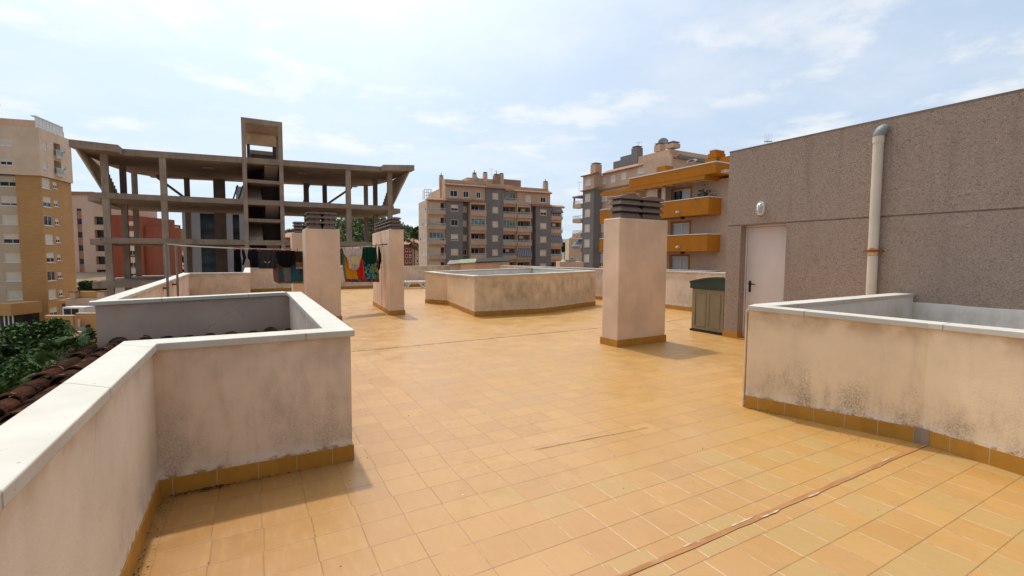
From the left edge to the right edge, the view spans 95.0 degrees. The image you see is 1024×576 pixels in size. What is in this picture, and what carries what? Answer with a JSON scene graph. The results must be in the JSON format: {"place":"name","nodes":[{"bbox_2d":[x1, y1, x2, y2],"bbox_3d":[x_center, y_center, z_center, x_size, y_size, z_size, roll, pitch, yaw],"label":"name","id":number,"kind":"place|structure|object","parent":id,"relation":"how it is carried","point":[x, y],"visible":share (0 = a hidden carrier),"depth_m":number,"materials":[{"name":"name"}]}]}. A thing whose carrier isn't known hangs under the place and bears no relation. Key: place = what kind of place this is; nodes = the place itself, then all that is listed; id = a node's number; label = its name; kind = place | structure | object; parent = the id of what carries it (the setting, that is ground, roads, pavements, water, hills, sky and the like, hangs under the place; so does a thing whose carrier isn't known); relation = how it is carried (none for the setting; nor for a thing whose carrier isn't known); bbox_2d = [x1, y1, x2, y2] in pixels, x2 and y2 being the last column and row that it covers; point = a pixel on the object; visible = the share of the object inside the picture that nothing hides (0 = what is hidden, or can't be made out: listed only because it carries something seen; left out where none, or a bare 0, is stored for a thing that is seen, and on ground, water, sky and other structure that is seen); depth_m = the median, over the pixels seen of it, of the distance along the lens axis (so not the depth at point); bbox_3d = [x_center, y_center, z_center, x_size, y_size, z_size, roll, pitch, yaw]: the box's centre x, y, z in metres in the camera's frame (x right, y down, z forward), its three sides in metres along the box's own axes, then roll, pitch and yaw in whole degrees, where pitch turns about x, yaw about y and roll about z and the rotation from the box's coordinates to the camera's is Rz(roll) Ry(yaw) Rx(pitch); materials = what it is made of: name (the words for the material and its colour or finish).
{"place":"outdoors","nodes":[
{"label":"outdoors","id":0,"kind":"place"},
{"bbox_2d":[0,327,291,425],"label":"tile roof","id":1,"kind":"structure","parent":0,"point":[35,388],"depth_m":4.42,"materials":[{"name":"ceramic"}]},
{"bbox_2d":[9,259,563,396],"bbox_3d":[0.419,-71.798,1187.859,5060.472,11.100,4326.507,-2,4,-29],"label":"ground","id":2,"kind":"structure","parent":0,"point":[89,276],"depth_m":98.54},
{"bbox_2d":[0,336,34,368],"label":"broadleaf tree","id":3,"kind":"object","parent":2,"relation":"on","point":[10,347],"visible":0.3,"depth_m":30.98,"materials":[{"name":"green plant"}]},
{"bbox_2d":[0,301,41,326],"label":"brick porch","id":4,"kind":"object","parent":2,"relation":"on","point":[11,313],"visible":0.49,"depth_m":61.63,"materials":[{"name":"orange brick"}]},
{"bbox_2d":[0,313,39,326],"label":"glass doors","id":5,"kind":"structure","parent":4,"relation":"in","point":[30,317],"depth_m":62.00,"materials":[{"name":"black glass"}]},
{"bbox_2d":[0,321,46,359],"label":"broadleaf tree","id":6,"kind":"object","parent":2,"relation":"on","point":[5,335],"visible":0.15,"depth_m":35.72,"materials":[{"name":"green plant"}]},
{"bbox_2d":[0,347,62,395],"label":"broadleaf tree","id":7,"kind":"object","parent":2,"relation":"on","point":[14,372],"visible":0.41,"depth_m":28.38,"materials":[{"name":"green plant"}]},
{"bbox_2d":[0,317,73,348],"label":"broadleaf tree","id":8,"kind":"object","parent":2,"relation":"on","point":[53,328],"visible":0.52,"depth_m":37.14,"materials":[{"name":"green plant"}]},
{"bbox_2d":[0,115,76,320],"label":"apartment tower","id":9,"kind":"structure","parent":2,"relation":"on","point":[37,254],"depth_m":65.65,"materials":[{"name":"beige brick"}]},
{"bbox_2d":[0,138,11,146],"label":"window","id":10,"kind":"structure","parent":9,"relation":"in","point":[3,141],"depth_m":63.63,"materials":[{"name":"white paint"}]},
{"bbox_2d":[0,157,12,165],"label":"window","id":11,"kind":"structure","parent":9,"relation":"in","point":[4,161],"depth_m":63.75,"materials":[{"name":"white paint"}]},
{"bbox_2d":[0,176,15,186],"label":"window","id":12,"kind":"structure","parent":9,"relation":"in","point":[4,181],"depth_m":64.98,"materials":[{"name":"white paint"}]},
{"bbox_2d":[0,196,16,205],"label":"window","id":13,"kind":"structure","parent":9,"relation":"in","point":[5,200],"depth_m":65.14,"materials":[{"name":"white paint"}]},
{"bbox_2d":[1,215,17,224],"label":"window","id":14,"kind":"structure","parent":9,"relation":"in","point":[6,219],"depth_m":65.31,"materials":[{"name":"white paint"}]},
{"bbox_2d":[2,234,18,243],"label":"window","id":15,"kind":"structure","parent":9,"relation":"in","point":[7,238],"depth_m":65.49,"materials":[{"name":"white paint"}]},
{"bbox_2d":[3,253,20,262],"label":"window","id":16,"kind":"structure","parent":9,"relation":"in","point":[8,257],"depth_m":65.66,"materials":[{"name":"white paint"}]},
{"bbox_2d":[5,272,21,281],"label":"window","id":17,"kind":"structure","parent":9,"relation":"in","point":[10,276],"depth_m":65.84,"materials":[{"name":"white paint"}]},
{"bbox_2d":[6,291,22,300],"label":"window","id":18,"kind":"structure","parent":9,"relation":"in","point":[11,295],"depth_m":66.02,"materials":[{"name":"white paint"}]},
{"bbox_2d":[42,178,50,189],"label":"window","id":19,"kind":"structure","parent":9,"relation":"in","point":[45,182],"depth_m":66.31,"materials":[{"name":"white paint"}]},
{"bbox_2d":[43,197,50,207],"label":"window","id":20,"kind":"structure","parent":9,"relation":"in","point":[46,200],"depth_m":66.45,"materials":[{"name":"white paint"}]},
{"bbox_2d":[44,215,53,226],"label":"window","id":21,"kind":"structure","parent":9,"relation":"in","point":[47,219],"depth_m":66.77,"materials":[{"name":"white glass"}]},
{"bbox_2d":[45,234,54,244],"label":"window","id":22,"kind":"structure","parent":9,"relation":"in","point":[48,237],"depth_m":66.93,"materials":[{"name":"white paint"}]},
{"bbox_2d":[46,253,55,262],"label":"window","id":23,"kind":"structure","parent":9,"relation":"in","point":[50,256],"depth_m":67.10,"materials":[{"name":"white paint"}]},
{"bbox_2d":[47,271,56,281],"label":"window","id":24,"kind":"structure","parent":9,"relation":"in","point":[51,274],"depth_m":67.29,"materials":[{"name":"white paint"}]},
{"bbox_2d":[49,289,57,299],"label":"window","id":25,"kind":"structure","parent":9,"relation":"in","point":[52,292],"depth_m":67.42,"materials":[{"name":"white paint"}]},
{"bbox_2d":[50,307,56,314],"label":"window","id":26,"kind":"structure","parent":9,"relation":"in","point":[53,311],"depth_m":67.58,"materials":[{"name":"white paint"}]},
{"bbox_2d":[21,345,66,382],"bbox_3d":[-23.886,7.402,24.587,2.320,8.864,2.235,-2,4,-29],"label":"fan palm","id":27,"kind":"object","parent":2,"relation":"on","point":[50,358],"visible":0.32,"depth_m":24.00,"materials":[{"name":"green plant"}]},
{"bbox_2d":[29,333,93,376],"bbox_3d":[-26.012,7.123,27.627,2.768,8.988,2.566,0,4,-4],"label":"fan palm","id":28,"kind":"object","parent":2,"relation":"on","point":[68,343],"visible":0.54,"depth_m":27.07,"materials":[{"name":"green plant"}]},
{"bbox_2d":[45,313,96,349],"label":"brick terrace wall","id":29,"kind":"structure","parent":2,"relation":"on","point":[84,321],"depth_m":57.77,"materials":[{"name":"beige paint"}]},
{"bbox_2d":[55,324,96,355],"bbox_3d":[-26.960,6.809,29.540,2.783,9.346,2.497,-2,4,-29],"label":"fan palm","id":30,"kind":"object","parent":2,"relation":"on","point":[70,329],"visible":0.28,"depth_m":29.30,"materials":[{"name":"green plant"}]},
{"bbox_2d":[62,306,94,315],"bbox_3d":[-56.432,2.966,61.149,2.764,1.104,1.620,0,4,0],"label":"parked white van","id":31,"kind":"object","parent":2,"relation":"on","point":[71,310],"visible":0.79,"depth_m":60.36,"materials":[{"name":"white paint"}]},
{"bbox_2d":[57,290,106,329],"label":"tower annexe","id":32,"kind":"structure","parent":2,"relation":"on","point":[80,298],"depth_m":63.31,"materials":[{"name":"beige paint"}]},
{"bbox_2d":[77,280,106,290],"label":"box hedge","id":33,"kind":"object","parent":32,"relation":"on","point":[85,285],"visible":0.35,"depth_m":66.18,"materials":[{"name":"green plant"}]},
{"bbox_2d":[71,191,119,271],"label":"pale apartment block","id":34,"kind":"structure","parent":2,"relation":"on","point":[87,220],"depth_m":104.47,"materials":[{"name":"paint"}]},
{"bbox_2d":[97,217,102,224],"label":"window","id":35,"kind":"structure","parent":34,"relation":"in","point":[99,219],"depth_m":105.39,"materials":[{"name":"black glass"}]},
{"bbox_2d":[97,230,103,237],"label":"window","id":36,"kind":"structure","parent":34,"relation":"in","point":[100,232],"depth_m":105.60,"materials":[{"name":"black glass"}]},
{"bbox_2d":[111,210,182,277],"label":"red brick block","id":37,"kind":"structure","parent":2,"relation":"on","point":[151,256],"depth_m":94.50,"materials":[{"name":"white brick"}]},
{"bbox_2d":[182,186,245,272],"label":"office block","id":38,"kind":"structure","parent":2,"relation":"on","point":[203,227],"depth_m":59.31,"materials":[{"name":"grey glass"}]},
{"bbox_2d":[200,213,215,272],"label":"window","id":39,"kind":"structure","parent":38,"relation":"in","point":[206,219],"depth_m":59.26,"materials":[{"name":"black glass"}]},
{"bbox_2d":[233,214,240,271],"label":"window","id":40,"kind":"structure","parent":38,"relation":"in","point":[236,234],"depth_m":60.64,"materials":[{"name":"black glass"}]},
{"bbox_2d":[69,117,413,296],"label":"concrete frame building","id":41,"kind":"structure","parent":2,"relation":"on","point":[263,207],"depth_m":36.07,"materials":[{"name":"concrete"}]},
{"bbox_2d":[285,233,290,250],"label":"red house","id":42,"kind":"structure","parent":2,"relation":"on","point":[287,236],"depth_m":129.58,"materials":[{"name":"paint"}]},
{"bbox_2d":[404,238,413,265],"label":"red house","id":43,"kind":"structure","parent":2,"relation":"on","point":[408,256],"depth_m":139.74,"materials":[{"name":"brown brick"}]},
{"bbox_2d":[405,230,418,265],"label":"fan palm","id":44,"kind":"object","parent":2,"relation":"on","point":[414,236],"visible":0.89,"depth_m":133.79,"materials":[{"name":"green plant"}]},
{"bbox_2d":[412,240,418,265],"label":"grey house","id":45,"kind":"structure","parent":2,"relation":"on","point":[416,257],"depth_m":137.75,"materials":[{"name":"beige paint"}]},
{"bbox_2d":[419,170,564,266],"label":"grey apartment block","id":46,"kind":"structure","parent":2,"relation":"on","point":[498,215],"depth_m":103.34,"materials":[{"name":"paint"}]},
{"bbox_2d":[424,189,431,198],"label":"rooftop tank frame","id":47,"kind":"object","parent":46,"relation":"on","point":[428,192],"visible":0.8,"depth_m":99.08,"materials":[{"name":"white metal"}]},
{"bbox_2d":[450,190,457,197],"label":"window","id":48,"kind":"structure","parent":46,"relation":"in","point":[453,193],"depth_m":99.42,"materials":[{"name":"glass"}]},
{"bbox_2d":[451,219,457,225],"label":"window","id":49,"kind":"structure","parent":46,"relation":"in","point":[454,222],"depth_m":99.68,"materials":[{"name":"beige paint"}]},
{"bbox_2d":[451,234,457,240],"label":"window","id":50,"kind":"structure","parent":46,"relation":"in","point":[454,237],"depth_m":99.93,"materials":[{"name":"beige paint"}]},
{"bbox_2d":[451,205,458,211],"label":"window","id":51,"kind":"structure","parent":46,"relation":"in","point":[454,208],"depth_m":99.51,"materials":[{"name":"beige paint"}]},
{"bbox_2d":[451,249,458,255],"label":"window","id":52,"kind":"structure","parent":46,"relation":"in","point":[454,252],"depth_m":100.12,"materials":[{"name":"beige paint"}]},
{"bbox_2d":[492,221,498,227],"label":"window","id":53,"kind":"structure","parent":46,"relation":"in","point":[494,223],"depth_m":103.53,"materials":[{"name":"beige paint"}]},
{"bbox_2d":[492,235,498,241],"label":"window","id":54,"kind":"structure","parent":46,"relation":"in","point":[494,237],"depth_m":103.76,"materials":[{"name":"beige paint"}]},
{"bbox_2d":[540,209,546,215],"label":"window","id":55,"kind":"structure","parent":46,"relation":"in","point":[543,212],"depth_m":108.33,"materials":[{"name":"beige paint"}]},
{"bbox_2d":[561,242,564,259],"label":"dark pine","id":56,"kind":"object","parent":2,"relation":"on","point":[563,247],"visible":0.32,"depth_m":176.96,"materials":[{"name":"green plant"}]},
{"bbox_2d":[556,260,583,267],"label":"annexe","id":57,"kind":"structure","parent":2,"relation":"on","point":[569,263],"depth_m":69.93,"materials":[{"name":"beige paint"}]},
{"bbox_2d":[565,238,581,261],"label":"cream house","id":58,"kind":"structure","parent":2,"relation":"on","point":[569,253],"depth_m":129.70,"materials":[{"name":"paint"}]},
{"bbox_2d":[571,141,707,267],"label":"cream grey apartment block","id":59,"kind":"structure","parent":2,"relation":"on","point":[636,162],"depth_m":87.95,"materials":[{"name":"paint"}]},
{"bbox_2d":[583,239,589,247],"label":"window","id":60,"kind":"structure","parent":59,"relation":"in","point":[586,241],"depth_m":90.19,"materials":[{"name":"beige paint"}]},
{"bbox_2d":[584,254,588,262],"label":"window","id":61,"kind":"structure","parent":59,"relation":"in","point":[586,256],"depth_m":90.32,"materials":[{"name":"beige paint"}]},
{"bbox_2d":[584,224,589,232],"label":"window","id":62,"kind":"structure","parent":59,"relation":"in","point":[586,226],"depth_m":90.02,"materials":[{"name":"beige paint"}]},
{"bbox_2d":[447,260,460,270],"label":"roof shed","id":63,"kind":"structure","parent":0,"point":[454,264],"depth_m":25.09,"materials":[{"name":"white paint"}]},
{"bbox_2d":[458,259,477,269],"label":"roof shed","id":64,"kind":"structure","parent":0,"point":[468,264],"depth_m":24.88,"materials":[{"name":"beige paint"}]},
{"bbox_2d":[475,257,510,269],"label":"roof shed","id":65,"kind":"structure","parent":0,"point":[490,263],"depth_m":24.58,"materials":[{"name":"beige paint"}]},
{"bbox_2d":[0,0,1023,238],"label":"sky","id":66,"kind":"structure","parent":0,"point":[531,92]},
{"bbox_2d":[133,286,1023,575],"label":"terrace floor","id":67,"kind":"structure","parent":0,"point":[569,422],"depth_m":3.32,"materials":[{"name":"tile"}]},
{"bbox_2d":[0,292,354,575],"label":"parapet wall","id":68,"kind":"structure","parent":67,"relation":"on","point":[102,456],"depth_m":3.01,"materials":[{"name":"beige paint"}]},
{"bbox_2d":[88,291,289,350],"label":"shaded parapet","id":69,"kind":"structure","parent":67,"relation":"on","point":[175,317],"depth_m":6.48,"materials":[{"name":"grey paint"}]},
{"bbox_2d":[99,265,449,299],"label":"parapet","id":70,"kind":"structure","parent":67,"relation":"on","point":[248,280],"depth_m":15.05,"materials":[{"name":"beige paint"}]},
{"bbox_2d":[164,243,386,296],"bbox_3d":[-5.602,-0.198,11.797,5.028,1.946,1.938,-2,5,-36],"label":"washing line","id":71,"kind":"object","parent":67,"relation":"on","point":[176,263],"visible":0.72,"depth_m":10.95,"materials":[{"name":"metal"}]},
{"bbox_2d":[234,249,241,271],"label":"trousers","id":72,"kind":"object","parent":71,"relation":"hanging from","point":[237,261],"visible":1,"depth_m":10.65,"materials":[{"name":"black fabric"}]},
{"bbox_2d":[248,249,258,267],"bbox_3d":[-6.001,-0.686,10.880,0.095,0.436,0.226,3,5,35],"label":"shirt","id":73,"kind":"object","parent":71,"relation":"hanging from","point":[253,257],"visible":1,"depth_m":10.88,"materials":[{"name":"black fabric"}]},
{"bbox_2d":[258,250,277,268],"bbox_3d":[-5.787,-0.683,11.117,0.099,0.459,0.431,3,5,38],"label":"shirt","id":74,"kind":"object","parent":71,"relation":"hanging from","point":[267,259],"visible":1,"depth_m":11.10,"materials":[{"name":"grey fabric"}]},
{"bbox_2d":[276,251,295,267],"bbox_3d":[-5.491,-0.703,11.420,0.092,0.415,0.448,4,5,40],"label":"folded top","id":75,"kind":"object","parent":71,"relation":"hanging from","point":[286,258],"visible":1,"depth_m":11.43,"materials":[{"name":"black fabric"}]},
{"bbox_2d":[273,251,302,283],"bbox_3d":[-5.510,-0.505,11.609,0.094,0.816,0.756,4,5,41],"label":"towel","id":76,"kind":"object","parent":71,"relation":"hanging from","point":[291,274],"visible":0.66,"depth_m":11.60,"materials":[{"name":"multicoloured fabric"}]},
{"bbox_2d":[296,251,302,268],"bbox_3d":[-5.269,-0.697,11.689,0.081,0.440,0.225,3,5,35],"label":"scarf","id":77,"kind":"object","parent":71,"relation":"hanging from","point":[299,259],"visible":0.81,"depth_m":11.67,"materials":[{"name":"brown fabric"}]},
{"bbox_2d":[340,248,342,264],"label":"dark shorts","id":78,"kind":"object","parent":71,"relation":"hanging from","point":[341,254],"visible":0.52,"depth_m":12.50,"materials":[{"name":"grey fabric"}]},
{"bbox_2d":[342,247,361,269],"bbox_3d":[-4.320,-0.795,12.740,0.099,0.618,0.576,3,5,39],"label":"shirt","id":79,"kind":"object","parent":71,"relation":"hanging from","point":[354,255],"visible":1,"depth_m":12.74,"materials":[{"name":"white fabric"}]},
{"bbox_2d":[341,247,378,281],"bbox_3d":[-4.189,-0.640,13.015,0.096,0.998,1.143,4,5,41],"label":"beach towel","id":80,"kind":"object","parent":71,"relation":"hanging from","point":[364,272],"visible":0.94,"depth_m":13.05,"materials":[{"name":"multicoloured fabric"}]},
{"bbox_2d":[362,247,376,263],"bbox_3d":[-3.978,-0.909,13.115,0.091,0.468,0.446,4,5,41],"label":"shirt","id":81,"kind":"object","parent":71,"relation":"hanging from","point":[369,255],"visible":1,"depth_m":13.11,"materials":[{"name":"green fabric"}]},
{"bbox_2d":[378,246,380,269],"bbox_3d":[-3.772,-0.850,13.384,0.027,0.670,0.101,4,5,43],"label":"stocking","id":82,"kind":"object","parent":71,"relation":"hanging from","point":[379,257],"visible":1,"depth_m":13.37,"materials":[{"name":"black fabric"}]},
{"bbox_2d":[290,222,306,293],"bbox_3d":[-5.824,-0.547,13.119,0.635,2.564,0.600,-2,4,-29],"label":"chimney stack","id":83,"kind":"object","parent":67,"relation":"on","point":[296,239],"visible":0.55,"depth_m":12.79,"materials":[{"name":"concrete"}]},
{"bbox_2d":[302,212,341,320],"bbox_3d":[-4.670,-0.487,11.512,0.807,2.673,0.750,-2,4,-29],"label":"chimney stack","id":84,"kind":"object","parent":67,"relation":"on","point":[321,268],"visible":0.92,"depth_m":11.22,"materials":[{"name":"paint"}]},
{"bbox_2d":[372,217,404,314],"bbox_3d":[-3.711,-0.652,13.938,0.426,2.688,2.900,-1,4,-25],"label":"chimney stack","id":85,"kind":"object","parent":67,"relation":"on","point":[388,293],"visible":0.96,"depth_m":12.72,"materials":[{"name":"paint"}]},
{"bbox_2d":[404,280,424,288],"bbox_3d":[-4.533,-0.388,23.182,2.570,0.828,0.656,-1,4,-20],"label":"sun lounger","id":86,"kind":"object","parent":67,"relation":"on","point":[418,282],"visible":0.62,"depth_m":22.80,"materials":[{"name":"white paint"}]},
{"bbox_2d":[424,268,596,316],"bbox_3d":[-0.009,0.026,16.408,5.642,1.346,6.285,-2,4,-29],"label":"light well","id":87,"kind":"object","parent":67,"relation":"on","point":[491,292],"visible":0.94,"depth_m":13.60,"materials":[{"name":"beige paint"}]},
{"bbox_2d":[499,265,724,311],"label":"parapet","id":88,"kind":"structure","parent":67,"relation":"on","point":[678,293],"depth_m":14.42,"materials":[{"name":"beige paint"}]},
{"bbox_2d":[600,194,667,346],"bbox_3d":[2.298,-0.308,8.755,1.266,2.766,0.450,-2,4,-31],"label":"chimney stack","id":89,"kind":"object","parent":67,"relation":"on","point":[634,266],"visible":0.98,"depth_m":8.52,"materials":[{"name":"paint"}]},
{"bbox_2d":[689,277,724,335],"bbox_3d":[4.438,0.346,10.129,0.780,1.201,0.870,-2,4,-29],"label":"storage box","id":90,"kind":"object","parent":67,"relation":"on","point":[708,296],"visible":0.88,"depth_m":9.92,"materials":[{"name":"beige plastic"}]},
{"bbox_2d":[694,292,705,326],"bbox_3d":[4.053,0.462,10.117,0.012,0.739,0.290,-2,4,-29],"label":"door panel","id":91,"kind":"structure","parent":90,"relation":"in","point":[695,292],"depth_m":10.09,"materials":[{"name":"beige plastic"}]},
{"bbox_2d":[707,293,720,328],"bbox_3d":[4.223,0.482,9.812,0.012,0.737,0.290,-2,4,-29],"label":"door panel","id":92,"kind":"structure","parent":90,"relation":"in","point":[709,293],"depth_m":9.79,"materials":[{"name":"beige plastic"}]},
{"bbox_2d":[722,88,1023,339],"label":"stair building","id":93,"kind":"structure","parent":67,"relation":"on","point":[951,239],"depth_m":6.91,"materials":[{"name":"concrete"}]},
{"bbox_2d":[756,202,764,214],"bbox_3d":[4.617,-1.484,8.752,0.106,0.250,0.150,-2,4,-29],"label":"bulkhead lamp","id":94,"kind":"object","parent":93,"relation":"attached to","point":[760,208],"visible":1,"depth_m":8.72,"materials":[{"name":"white paint"}]},
{"bbox_2d":[744,225,786,336],"bbox_3d":[4.832,-0.083,8.917,0.117,2.165,0.862,-2,4,-29],"label":"door","id":95,"kind":"structure","parent":93,"relation":"in","point":[766,246],"depth_m":8.94,"materials":[{"name":"paint"}]},
{"bbox_2d":[865,124,889,294],"bbox_3d":[5.531,-0.907,7.145,0.227,3.117,0.220,-2,4,-29],"label":"vent pipe","id":96,"kind":"object","parent":93,"relation":"attached to","point":[878,141],"visible":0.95,"depth_m":7.07,"materials":[{"name":"beige plastic"}]},
{"bbox_2d":[742,293,1023,475],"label":"planter wall","id":97,"kind":"structure","parent":67,"relation":"on","point":[886,365],"depth_m":4.22,"materials":[{"name":"beige paint"}]},
{"bbox_2d":[599,149,729,271],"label":"orange building","id":98,"kind":"structure","parent":0,"point":[696,236],"depth_m":38.08,"materials":[{"name":"beige paint"}]},
{"bbox_2d":[674,191,681,199],"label":"balcony door","id":99,"kind":"structure","parent":98,"relation":"in","point":[678,194],"depth_m":40.33,"materials":[{"name":"black glass"}]},
{"bbox_2d":[672,257,687,269],"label":"balcony door","id":100,"kind":"structure","parent":98,"relation":"in","point":[676,260],"depth_m":40.41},
{"bbox_2d":[673,224,688,234],"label":"balcony door","id":101,"kind":"structure","parent":98,"relation":"in","point":[677,228],"depth_m":40.24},
{"bbox_2d":[683,189,689,198],"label":"balcony door","id":102,"kind":"structure","parent":98,"relation":"in","point":[686,192],"depth_m":39.56,"materials":[{"name":"white paint"}]},
{"bbox_2d":[695,184,716,203],"bbox_3d":[15.075,-7.020,36.688,1.756,2.287,1.705,-2,4,-29],"label":"potted plant","id":103,"kind":"object","parent":98,"relation":"on","point":[704,193],"visible":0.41,"depth_m":36.67,"materials":[{"name":"green plant"}]},
{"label":"hill","id":104,"kind":"structure","parent":0,"visible":0},
{"bbox_2d":[285,217,412,241],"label":"trees","id":105,"kind":"object","parent":104,"relation":"on","point":[357,233],"visible":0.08,"depth_m":223.88,"materials":[{"name":"green plant"}]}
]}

